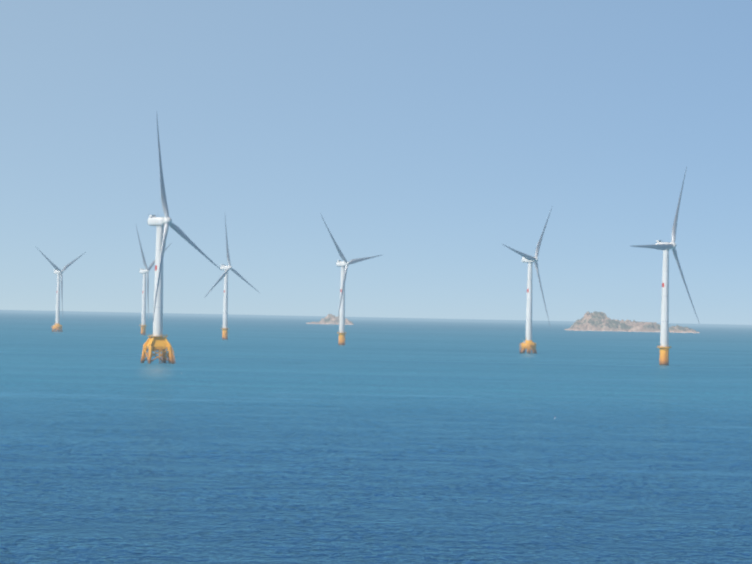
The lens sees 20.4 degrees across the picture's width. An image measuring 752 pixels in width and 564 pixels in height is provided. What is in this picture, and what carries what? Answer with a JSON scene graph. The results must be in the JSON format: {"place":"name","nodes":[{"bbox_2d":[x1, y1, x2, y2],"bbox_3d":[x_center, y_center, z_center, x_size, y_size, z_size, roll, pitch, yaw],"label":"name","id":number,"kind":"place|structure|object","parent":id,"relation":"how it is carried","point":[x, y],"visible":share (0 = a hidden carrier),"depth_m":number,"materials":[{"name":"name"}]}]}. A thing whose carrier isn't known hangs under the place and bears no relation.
{"place":"outdoors","nodes":[
{"label":"outdoors","id":0,"kind":"place"},
{"bbox_2d":[0,310,751,563],"bbox_3d":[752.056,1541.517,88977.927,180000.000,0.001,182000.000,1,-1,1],"label":"sea","id":1,"kind":"structure","parent":0,"point":[266,439],"depth_m":592.76,"materials":[{"name":"liquid"}]},
{"bbox_2d":[35,246,85,331],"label":"wind turbine","id":2,"kind":"object","parent":1,"relation":"on","point":[58,272],"visible":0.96,"depth_m":3496.14,"materials":[{"name":"white paint"}]},
{"bbox_2d":[136,226,169,334],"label":"wind turbine","id":3,"kind":"object","parent":1,"relation":"on","point":[143,325],"visible":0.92,"depth_m":3294.41,"materials":[{"name":"white paint"}]},
{"bbox_2d":[140,119,220,363],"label":"wind turbine","id":4,"kind":"object","parent":1,"relation":"on","point":[157,341],"visible":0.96,"depth_m":1472.84,"materials":[{"name":"white paint"}]},
{"bbox_2d":[204,218,259,339],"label":"wind turbine","id":5,"kind":"object","parent":1,"relation":"on","point":[226,269],"visible":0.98,"depth_m":2913.46,"materials":[{"name":"white paint"}]},
{"bbox_2d":[306,314,353,324],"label":"island","id":6,"kind":"structure","parent":1,"relation":"in","point":[330,319],"depth_m":9141.42,"materials":[{"name":"grey stone"}]},
{"bbox_2d":[320,213,381,344],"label":"wind turbine","id":7,"kind":"object","parent":1,"relation":"on","point":[344,265],"visible":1,"depth_m":2571.59,"materials":[{"name":"white paint"}]},
{"bbox_2d":[503,206,552,353],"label":"wind turbine","id":8,"kind":"object","parent":1,"relation":"on","point":[528,344],"visible":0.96,"depth_m":2230.39,"materials":[{"name":"white paint"}]},
{"bbox_2d":[565,311,699,332],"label":"island","id":9,"kind":"structure","parent":1,"relation":"on","point":[596,321],"depth_m":7896.01,"materials":[{"name":"grey stone"}]},
{"bbox_2d":[631,167,699,365],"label":"wind turbine","id":10,"kind":"object","parent":1,"relation":"on","point":[665,347],"visible":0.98,"depth_m":1750.03,"materials":[{"name":"white paint"}]},
{"bbox_2d":[0,0,751,324],"label":"sky","id":11,"kind":"structure","parent":0,"point":[428,137],"materials":[{"name":"blue"}]}
]}

